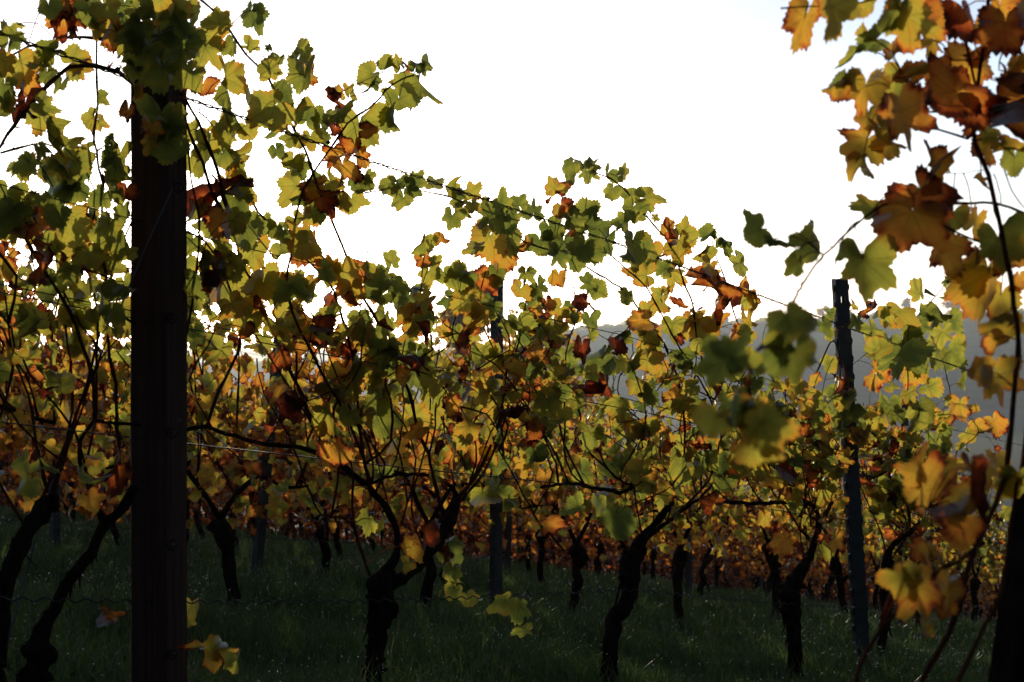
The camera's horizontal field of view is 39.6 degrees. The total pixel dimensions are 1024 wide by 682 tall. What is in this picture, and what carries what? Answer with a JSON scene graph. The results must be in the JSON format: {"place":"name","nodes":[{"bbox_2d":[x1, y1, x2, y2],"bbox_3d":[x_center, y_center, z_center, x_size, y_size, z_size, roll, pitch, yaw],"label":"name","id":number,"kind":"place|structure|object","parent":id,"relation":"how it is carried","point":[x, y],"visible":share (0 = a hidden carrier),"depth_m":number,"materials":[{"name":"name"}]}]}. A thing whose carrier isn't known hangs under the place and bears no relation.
{"place":"outdoors","nodes":[
{"label":"outdoors","id":0,"kind":"place"},
{"bbox_2d":[0,494,873,578],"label":"trellis wire","id":1,"kind":"object","parent":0,"point":[419,527],"visible":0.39,"depth_m":9.99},
{"bbox_2d":[0,0,1023,349],"label":"sky","id":2,"kind":"structure","parent":0,"point":[708,105],"materials":[{"name":"white"}]},
{"bbox_2d":[4,350,1023,676],"bbox_3d":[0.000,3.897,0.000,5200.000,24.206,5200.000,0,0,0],"label":"ground","id":3,"kind":"structure","parent":0,"point":[980,444],"depth_m":238.28,"materials":[{"name":"plant"}]},
{"bbox_2d":[0,454,23,510],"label":"grape vine","id":4,"kind":"object","parent":3,"relation":"on","point":[7,485],"visible":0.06,"depth_m":16.21,"materials":[{"name":"orange plant"}]},
{"bbox_2d":[0,394,45,514],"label":"grape vine","id":5,"kind":"object","parent":3,"relation":"on","point":[5,502],"visible":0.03,"depth_m":13.89,"materials":[{"name":"orange plant"}]},
{"bbox_2d":[0,338,94,482],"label":"grape vine","id":6,"kind":"object","parent":3,"relation":"on","point":[2,457],"visible":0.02,"depth_m":11.77,"materials":[{"name":"orange plant"}]},
{"bbox_2d":[50,340,59,548],"bbox_3d":[-3.162,0.836,9.838,0.087,1.682,0.078,0,0,39],"label":"metal post","id":7,"kind":"object","parent":3,"relation":"on","point":[54,529],"visible":0.29,"depth_m":9.81,"materials":[{"name":"metal"}]},
{"bbox_2d":[1,244,110,361],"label":"tree","id":8,"kind":"object","parent":3,"relation":"on","point":[30,294],"visible":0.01,"depth_m":23.96,"materials":[{"name":"green plant"}]},
{"bbox_2d":[0,246,116,522],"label":"grape vine","id":9,"kind":"object","parent":3,"relation":"on","point":[14,435],"visible":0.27,"depth_m":7.47,"materials":[{"name":"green plant"}]},
{"bbox_2d":[0,327,120,492],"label":"grape vine","id":10,"kind":"object","parent":3,"relation":"on","point":[10,445],"visible":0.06,"depth_m":9.59,"materials":[{"name":"orange plant"}]},
{"bbox_2d":[0,237,122,681],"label":"grape vine","id":11,"kind":"object","parent":3,"relation":"on","point":[38,516],"visible":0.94,"depth_m":2.93,"materials":[{"name":"brown plant"}]},
{"bbox_2d":[0,176,129,489],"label":"grape vine","id":12,"kind":"object","parent":3,"relation":"on","point":[17,405],"visible":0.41,"depth_m":5.21,"materials":[{"name":"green plant"}]},
{"bbox_2d":[6,382,125,525],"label":"grape vine","id":13,"kind":"object","parent":3,"relation":"on","point":[73,511],"visible":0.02,"depth_m":14.45,"materials":[{"name":"orange plant"}]},
{"bbox_2d":[16,418,116,518],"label":"grape vine","id":14,"kind":"object","parent":3,"relation":"on","point":[77,487],"visible":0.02,"depth_m":16.70,"materials":[{"name":"orange plant"}]},
{"bbox_2d":[45,332,128,532],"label":"grape vine","id":15,"kind":"object","parent":3,"relation":"on","point":[109,451],"visible":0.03,"depth_m":12.35,"materials":[{"name":"orange plant"}]},
{"bbox_2d":[0,0,183,681],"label":"grape vine","id":16,"kind":"object","parent":3,"relation":"on","point":[66,172],"visible":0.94,"depth_m":3.00,"materials":[{"name":"green plant"}]},
{"bbox_2d":[4,273,209,548],"bbox_3d":[-2.848,0.582,10.077,0.937,2.098,1.737,0,0,39],"label":"grape vine","id":17,"kind":"object","parent":3,"relation":"on","point":[115,532],"visible":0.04,"depth_m":10.00,"materials":[{"name":"orange plant"}]},
{"bbox_2d":[130,20,186,681],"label":"wooden post","id":18,"kind":"object","parent":3,"relation":"on","point":[158,480],"visible":0.91,"depth_m":3.16,"materials":[{"name":"brown wood"}]},
{"bbox_2d":[8,187,172,643],"bbox_3d":[-0.945,0.215,3.133,0.401,1.106,0.015,0,0,3],"label":"guy rope","id":19,"kind":"object","parent":18,"relation":"attached to","point":[147,243],"visible":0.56,"depth_m":3.13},
{"bbox_2d":[0,292,961,478],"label":"trellis wire","id":20,"kind":"object","parent":18,"relation":"attached to","point":[346,358],"visible":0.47,"depth_m":3.44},
{"bbox_2d":[0,284,970,475],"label":"trellis wire","id":21,"kind":"object","parent":18,"relation":"attached to","point":[294,341],"visible":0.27,"depth_m":3.37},
{"bbox_2d":[0,588,992,609],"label":"trellis wire","id":22,"kind":"object","parent":18,"relation":"attached to","point":[4,597],"visible":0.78,"depth_m":3.73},
{"bbox_2d":[0,421,1005,539],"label":"trellis wire","id":23,"kind":"object","parent":18,"relation":"attached to","point":[408,467],"visible":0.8,"depth_m":3.78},
{"bbox_2d":[0,184,1022,445],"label":"trellis wire","id":24,"kind":"object","parent":18,"relation":"attached to","point":[414,288],"visible":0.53,"depth_m":3.83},
{"bbox_2d":[0,31,1023,390],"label":"trellis wire","id":25,"kind":"object","parent":18,"relation":"attached to","point":[28,43],"visible":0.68,"depth_m":3.75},
{"bbox_2d":[57,299,293,542],"bbox_3d":[-1.968,0.605,8.203,0.825,1.696,1.422,0,0,39],"label":"grape vine","id":26,"kind":"object","parent":3,"relation":"on","point":[247,361],"visible":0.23,"depth_m":8.32,"materials":[{"name":"orange plant"}]},
{"bbox_2d":[116,406,245,525],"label":"grape vine","id":27,"kind":"object","parent":3,"relation":"on","point":[191,512],"visible":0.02,"depth_m":15.68,"materials":[{"name":"orange plant"}]},
{"bbox_2d":[108,335,258,538],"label":"grape vine","id":28,"kind":"object","parent":3,"relation":"on","point":[197,522],"visible":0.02,"depth_m":13.21,"materials":[{"name":"orange plant"}]},
{"bbox_2d":[73,274,365,613],"bbox_3d":[-1.093,0.480,5.933,0.776,1.544,1.579,0,0,39],"label":"grape vine","id":29,"kind":"object","parent":3,"relation":"on","point":[245,475],"visible":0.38,"depth_m":5.77,"materials":[{"name":"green plant"}]},
{"bbox_2d":[189,457,255,528],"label":"grape vine","id":30,"kind":"object","parent":3,"relation":"on","point":[202,518],"visible":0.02,"depth_m":18.42,"materials":[{"name":"orange plant"}]},
{"bbox_2d":[187,350,306,553],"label":"grape vine","id":31,"kind":"object","parent":3,"relation":"on","point":[277,478],"visible":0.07,"depth_m":11.06,"materials":[{"name":"orange plant"}]},
{"bbox_2d":[202,402,302,542],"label":"grape vine","id":32,"kind":"object","parent":3,"relation":"on","point":[239,524],"visible":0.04,"depth_m":16.29,"materials":[{"name":"orange plant"}]},
{"bbox_2d":[251,317,282,573],"bbox_3d":[-1.482,0.718,8.611,0.255,1.940,0.068,0,0,0],"label":"metal post","id":33,"kind":"object","parent":3,"relation":"on","point":[259,542],"visible":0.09,"depth_m":8.60,"materials":[{"name":"metal"}]},
{"bbox_2d":[254,482,313,532],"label":"grape vine","id":34,"kind":"object","parent":3,"relation":"on","point":[292,515],"visible":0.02,"depth_m":19.39,"materials":[{"name":"orange plant"}]},
{"bbox_2d":[23,0,560,681],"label":"grape vine","id":35,"kind":"object","parent":3,"relation":"on","point":[225,280],"visible":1,"depth_m":3.59,"materials":[{"name":"green plant"}]},
{"bbox_2d":[272,411,363,543],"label":"grape vine","id":36,"kind":"object","parent":3,"relation":"on","point":[302,504],"visible":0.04,"depth_m":14.32,"materials":[{"name":"orange plant"}]},
{"bbox_2d":[216,322,422,577],"bbox_3d":[-1.179,0.697,8.918,0.793,1.853,1.470,0,0,39],"label":"grape vine","id":37,"kind":"object","parent":3,"relation":"on","point":[252,493],"visible":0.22,"depth_m":8.83,"materials":[{"name":"orange plant"}]},
{"bbox_2d":[284,419,365,545],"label":"grape vine","id":38,"kind":"object","parent":3,"relation":"on","point":[327,529],"visible":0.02,"depth_m":17.11,"materials":[{"name":"orange plant"}]},
{"bbox_2d":[282,359,410,558],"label":"grape vine","id":39,"kind":"object","parent":3,"relation":"on","point":[338,547],"visible":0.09,"depth_m":11.91,"materials":[{"name":"orange plant"}]},
{"bbox_2d":[314,496,391,543],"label":"grape vine","id":40,"kind":"object","parent":3,"relation":"on","point":[352,533],"visible":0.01,"depth_m":20.10,"materials":[{"name":"orange plant"}]},
{"bbox_2d":[322,402,426,553],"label":"grape vine","id":41,"kind":"object","parent":3,"relation":"on","point":[394,493],"visible":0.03,"depth_m":15.14,"materials":[{"name":"orange plant"}]},
{"bbox_2d":[346,432,422,549],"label":"grape vine","id":42,"kind":"object","parent":3,"relation":"on","point":[348,537],"visible":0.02,"depth_m":17.89,"materials":[{"name":"orange plant"}]},
{"bbox_2d":[279,316,549,613],"bbox_3d":[-0.333,0.643,6.907,0.842,1.582,1.786,0,0,39],"label":"grape vine","id":43,"kind":"object","parent":3,"relation":"on","point":[398,502],"visible":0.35,"depth_m":6.77,"materials":[{"name":"orange plant"}]},
{"bbox_2d":[356,390,520,584],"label":"grape vine","id":44,"kind":"object","parent":3,"relation":"on","point":[472,521],"visible":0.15,"depth_m":9.93,"materials":[{"name":"orange plant"}]},
{"bbox_2d":[411,483,481,557],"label":"grape vine","id":45,"kind":"object","parent":3,"relation":"on","point":[458,536],"visible":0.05,"depth_m":19.09,"materials":[{"name":"orange plant"}]},
{"bbox_2d":[390,421,504,538],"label":"grape vine","id":46,"kind":"object","parent":3,"relation":"on","point":[449,497],"visible":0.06,"depth_m":12.91,"materials":[{"name":"orange plant"}]},
{"bbox_2d":[402,437,504,538],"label":"grape vine","id":47,"kind":"object","parent":3,"relation":"on","point":[455,531],"visible":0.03,"depth_m":15.93,"materials":[{"name":"orange plant"}]},
{"bbox_2d":[419,287,516,548],"bbox_3d":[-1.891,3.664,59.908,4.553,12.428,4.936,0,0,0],"label":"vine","id":48,"kind":"object","parent":3,"relation":"on","point":[450,317],"visible":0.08,"depth_m":59.89,"materials":[{"name":"green plant"}]},
{"bbox_2d":[455,502,486,555],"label":"grape vine","id":49,"kind":"object","parent":3,"relation":"on","point":[475,551],"visible":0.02,"depth_m":22.17,"materials":[{"name":"orange plant"}]},
{"bbox_2d":[489,284,502,613],"bbox_3d":[-0.080,0.655,7.233,0.081,2.028,0.094,0,0,39],"label":"metal post","id":50,"kind":"object","parent":3,"relation":"on","point":[495,567],"visible":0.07,"depth_m":7.22,"materials":[{"name":"metal"}]},
{"bbox_2d":[2,427,990,555],"bbox_3d":[1.576,1.200,9.200,0.002,1.936,11.599,0,0,39],"label":"trellis wire","id":51,"kind":"object","parent":50,"relation":"attached to","point":[364,470],"visible":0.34,"depth_m":6.12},
{"bbox_2d":[0,518,996,594],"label":"trellis wire","id":52,"kind":"object","parent":50,"relation":"attached to","point":[427,546],"visible":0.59,"depth_m":6.57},
{"bbox_2d":[461,509,533,562],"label":"grape vine","id":53,"kind":"object","parent":3,"relation":"on","point":[515,553],"visible":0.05,"depth_m":19.81,"materials":[{"name":"orange plant"}]},
{"bbox_2d":[0,498,995,681],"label":"grass","id":54,"kind":"structure","parent":3,"relation":"on","point":[75,631],"depth_m":5.99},
{"bbox_2d":[2,509,993,681],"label":"dew","id":55,"kind":"object","parent":54,"relation":"on","point":[497,612],"visible":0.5,"depth_m":6.66,"materials":[{"name":"liquid"}]},
{"bbox_2d":[504,445,512,570],"bbox_3d":[-0.031,1.634,13.607,0.090,1.709,0.079,0,0,39],"label":"metal post","id":56,"kind":"object","parent":3,"relation":"on","point":[507,553],"visible":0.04,"depth_m":13.59,"materials":[{"name":"metal"}]},
{"bbox_2d":[480,433,574,572],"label":"grape vine","id":57,"kind":"object","parent":3,"relation":"on","point":[524,519],"visible":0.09,"depth_m":13.75,"materials":[{"name":"orange plant"}]},
{"bbox_2d":[502,469,552,567],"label":"grape vine","id":58,"kind":"object","parent":3,"relation":"on","point":[522,525],"visible":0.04,"depth_m":16.96,"materials":[{"name":"orange plant"}]},
{"bbox_2d":[463,303,614,476],"bbox_3d":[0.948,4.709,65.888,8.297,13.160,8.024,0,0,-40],"label":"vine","id":59,"kind":"object","parent":3,"relation":"on","point":[512,342],"visible":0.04,"depth_m":65.14,"materials":[{"name":"green plant"}]},
{"bbox_2d":[463,394,622,589],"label":"grape vine","id":60,"kind":"object","parent":3,"relation":"on","point":[548,545],"visible":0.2,"depth_m":10.75,"materials":[{"name":"orange plant"}]},
{"bbox_2d":[514,510,571,564],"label":"grape vine","id":61,"kind":"object","parent":3,"relation":"on","point":[548,559],"visible":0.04,"depth_m":23.95,"materials":[{"name":"orange plant"}]},
{"bbox_2d":[528,469,583,567],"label":"grape vine","id":62,"kind":"object","parent":3,"relation":"on","point":[553,549],"visible":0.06,"depth_m":20.71,"materials":[{"name":"orange plant"}]},
{"bbox_2d":[452,353,672,612],"bbox_3d":[0.305,0.817,7.660,0.857,1.571,1.652,0,0,39],"label":"grape vine","id":63,"kind":"object","parent":3,"relation":"on","point":[579,556],"visible":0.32,"depth_m":7.69,"materials":[{"name":"yellow plant"}]},
{"bbox_2d":[554,518,613,560],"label":"grape vine","id":64,"kind":"object","parent":3,"relation":"on","point":[590,538],"visible":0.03,"depth_m":17.90,"materials":[{"name":"orange plant"}]},
{"bbox_2d":[566,521,615,572],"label":"grape vine","id":65,"kind":"object","parent":3,"relation":"on","point":[592,559],"visible":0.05,"depth_m":24.68,"materials":[{"name":"orange plant"}]},
{"bbox_2d":[566,487,618,574],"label":"grape vine","id":66,"kind":"object","parent":3,"relation":"on","point":[601,566],"visible":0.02,"depth_m":21.59,"materials":[{"name":"orange plant"}]},
{"bbox_2d":[545,443,652,574],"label":"grape vine","id":67,"kind":"object","parent":3,"relation":"on","point":[594,526],"visible":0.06,"depth_m":14.64,"materials":[{"name":"orange plant"}]},
{"bbox_2d":[435,155,787,681],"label":"grape vine","id":68,"kind":"object","parent":3,"relation":"on","point":[576,251],"visible":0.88,"depth_m":4.54,"materials":[{"name":"green plant"}]},
{"bbox_2d":[551,421,698,568],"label":"grape vine","id":69,"kind":"object","parent":3,"relation":"on","point":[623,545],"visible":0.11,"depth_m":11.52,"materials":[{"name":"orange plant"}]},
{"bbox_2d":[614,539,668,577],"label":"grape vine","id":70,"kind":"object","parent":3,"relation":"on","point":[645,565],"visible":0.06,"depth_m":22.53,"materials":[{"name":"orange plant"}]},
{"bbox_2d":[615,471,707,580],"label":"grape vine","id":71,"kind":"object","parent":3,"relation":"on","point":[653,555],"visible":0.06,"depth_m":15.54,"materials":[{"name":"brown plant"}]},
{"bbox_2d":[643,529,703,578],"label":"grape vine","id":72,"kind":"object","parent":3,"relation":"on","point":[673,569],"visible":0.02,"depth_m":19.45,"materials":[{"name":"brown plant"}]},
{"bbox_2d":[650,533,709,584],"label":"grape vine","id":73,"kind":"object","parent":3,"relation":"on","point":[683,579],"visible":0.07,"depth_m":23.53,"materials":[{"name":"orange plant"}]},
{"bbox_2d":[600,412,760,628],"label":"grape vine","id":74,"kind":"object","parent":3,"relation":"on","point":[696,520],"visible":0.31,"depth_m":8.54,"materials":[{"name":"yellow plant"}]},
{"bbox_2d":[685,422,692,597],"bbox_3d":[1.533,1.498,12.377,0.054,2.009,0.138,0,0,23],"label":"metal post","id":75,"kind":"object","parent":3,"relation":"on","point":[688,575],"visible":0.14,"depth_m":12.37,"materials":[{"name":"metal"}]},
{"bbox_2d":[661,470,752,591],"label":"grape vine","id":76,"kind":"object","parent":3,"relation":"on","point":[734,549],"visible":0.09,"depth_m":16.51,"materials":[{"name":"orange plant"}]},
{"bbox_2d":[659,473,773,595],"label":"grape vine","id":77,"kind":"object","parent":3,"relation":"on","point":[707,559],"visible":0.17,"depth_m":12.66,"materials":[{"name":"orange plant"}]},
{"bbox_2d":[692,533,741,588],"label":"grape vine","id":78,"kind":"object","parent":3,"relation":"on","point":[721,578],"visible":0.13,"depth_m":24.21,"materials":[{"name":"orange plant"}]},
{"bbox_2d":[692,526,756,589],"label":"grape vine","id":79,"kind":"object","parent":3,"relation":"on","point":[717,571],"visible":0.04,"depth_m":20.36,"materials":[{"name":"brown plant"}]},
{"bbox_2d":[709,552,746,589],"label":"grape vine","id":80,"kind":"object","parent":3,"relation":"on","point":[711,583],"visible":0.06,"depth_m":28.35,"materials":[{"name":"orange plant"}]},
{"bbox_2d":[728,556,782,592],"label":"grape vine","id":81,"kind":"object","parent":3,"relation":"on","point":[752,583],"visible":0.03,"depth_m":24.96,"materials":[{"name":"orange plant"}]},
{"bbox_2d":[724,492,797,592],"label":"grape vine","id":82,"kind":"object","parent":3,"relation":"on","point":[762,559],"visible":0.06,"depth_m":17.23,"materials":[{"name":"orange plant"}]},
{"bbox_2d":[738,531,790,592],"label":"grape vine","id":83,"kind":"object","parent":3,"relation":"on","point":[752,557],"visible":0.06,"depth_m":21.23,"materials":[{"name":"orange plant"}]},
{"bbox_2d":[687,394,845,619],"bbox_3d":[1.736,1.149,9.536,0.752,1.683,1.439,0,0,39],"label":"grape vine","id":84,"kind":"object","parent":3,"relation":"on","point":[771,559],"visible":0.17,"depth_m":9.37,"materials":[{"name":"yellow plant"}]},
{"bbox_2d":[708,482,843,599],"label":"grape vine","id":85,"kind":"object","parent":3,"relation":"on","point":[743,565],"visible":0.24,"depth_m":13.26,"materials":[{"name":"orange plant"}]},
{"bbox_2d":[672,241,899,680],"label":"grape vine","id":86,"kind":"object","parent":3,"relation":"on","point":[819,430],"visible":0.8,"depth_m":5.49,"materials":[{"name":"green plant"}]},
{"bbox_2d":[774,520,818,588],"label":"grape vine","id":87,"kind":"object","parent":3,"relation":"on","point":[792,563],"visible":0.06,"depth_m":22.02,"materials":[{"name":"orange plant"}]},
{"bbox_2d":[781,529,833,599],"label":"grape vine","id":88,"kind":"object","parent":3,"relation":"on","point":[810,580],"visible":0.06,"depth_m":18.31,"materials":[{"name":"brown plant"}]},
{"bbox_2d":[800,536,849,600],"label":"grape vine","id":89,"kind":"object","parent":3,"relation":"on","point":[813,587],"visible":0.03,"depth_m":23.01,"materials":[{"name":"brown plant"}]},
{"bbox_2d":[793,480,887,603],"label":"grape vine","id":90,"kind":"object","parent":3,"relation":"on","point":[831,582],"visible":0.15,"depth_m":14.30,"materials":[{"name":"orange plant"}]},
{"bbox_2d":[814,517,876,590],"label":"grape vine","id":91,"kind":"object","parent":3,"relation":"on","point":[846,572],"visible":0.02,"depth_m":19.11,"materials":[{"name":"orange plant"}]},
{"bbox_2d":[794,425,898,617],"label":"grape vine","id":92,"kind":"object","parent":3,"relation":"on","point":[835,567],"visible":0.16,"depth_m":10.31,"materials":[{"name":"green plant"}]},
{"bbox_2d":[831,278,870,667],"bbox_3d":[1.420,0.703,5.924,0.248,1.928,0.060,0,0,-39],"label":"metal post","id":93,"kind":"object","parent":3,"relation":"on","point":[854,529],"visible":0.69,"depth_m":5.91,"materials":[{"name":"metal"}]},
{"bbox_2d":[692,0,1023,681],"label":"grape vine","id":94,"kind":"object","parent":3,"relation":"on","point":[901,99],"visible":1,"depth_m":1.80,"materials":[{"name":"plant"}]},
{"bbox_2d":[841,494,918,611],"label":"grape vine","id":95,"kind":"object","parent":3,"relation":"on","point":[874,587],"visible":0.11,"depth_m":15.16,"materials":[{"name":"orange plant"}]},
{"bbox_2d":[897,403,908,626],"bbox_3d":[3.033,1.472,11.042,0.079,2.018,0.068,0,0,39],"label":"metal post","id":96,"kind":"object","parent":3,"relation":"on","point":[904,424],"visible":0.07,"depth_m":11.02,"materials":[{"name":"metal"}]},
{"bbox_2d":[864,473,968,627],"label":"grape vine","id":97,"kind":"object","parent":3,"relation":"on","point":[905,551],"visible":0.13,"depth_m":11.04,"materials":[{"name":"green plant"}]},
{"bbox_2d":[831,273,1011,667],"bbox_3d":[1.839,0.624,6.413,0.505,1.904,1.843,0,0,36],"label":"grape vine","id":98,"kind":"object","parent":3,"relation":"on","point":[887,502],"visible":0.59,"depth_m":6.25,"materials":[{"name":"green plant"}]},
{"bbox_2d":[886,510,963,593],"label":"grape vine","id":99,"kind":"object","parent":3,"relation":"on","point":[952,569],"visible":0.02,"depth_m":16.28,"materials":[{"name":"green plant"}]},
{"bbox_2d":[931,509,1000,617],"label":"grape vine","id":100,"kind":"object","parent":3,"relation":"on","point":[965,597],"visible":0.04,"depth_m":17.09,"materials":[{"name":"brown plant"}]},
{"bbox_2d":[927,462,1007,623],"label":"grape vine","id":101,"kind":"object","parent":3,"relation":"on","point":[992,550],"visible":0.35,"depth_m":12.14,"materials":[{"name":"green plant"}]},
{"bbox_2d":[963,568,1001,620],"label":"grape vine","id":102,"kind":"object","parent":3,"relation":"on","point":[980,610],"visible":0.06,"depth_m":22.61,"materials":[{"name":"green plant"}]},
{"bbox_2d":[967,522,1007,621],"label":"grape vine","id":103,"kind":"object","parent":3,"relation":"on","point":[992,589],"visible":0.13,"depth_m":17.72,"materials":[{"name":"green plant"}]},
{"bbox_2d":[976,504,1008,584],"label":"grape vine","id":104,"kind":"object","parent":3,"relation":"on","point":[992,580],"visible":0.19,"depth_m":12.78,"materials":[{"name":"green plant"}]},
{"bbox_2d":[988,438,1023,681],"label":"vine","id":105,"kind":"object","parent":3,"relation":"on","point":[1007,662],"visible":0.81,"depth_m":1.81,"materials":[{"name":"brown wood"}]},
{"bbox_2d":[93,312,1023,409],"bbox_3d":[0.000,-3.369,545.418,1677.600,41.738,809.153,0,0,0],"label":"hill","id":106,"kind":"structure","parent":0,"point":[973,391],"depth_m":455.03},
{"bbox_2d":[437,308,1023,352],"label":"treeline","id":107,"kind":"object","parent":106,"relation":"on","point":[624,323],"visible":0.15,"depth_m":604.55,"materials":[{"name":"grey plant"}]},
{"bbox_2d":[816,305,830,316],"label":"tree","id":108,"kind":"object","parent":106,"relation":"on","point":[820,312],"visible":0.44,"depth_m":604.44,"materials":[{"name":"white plant"}]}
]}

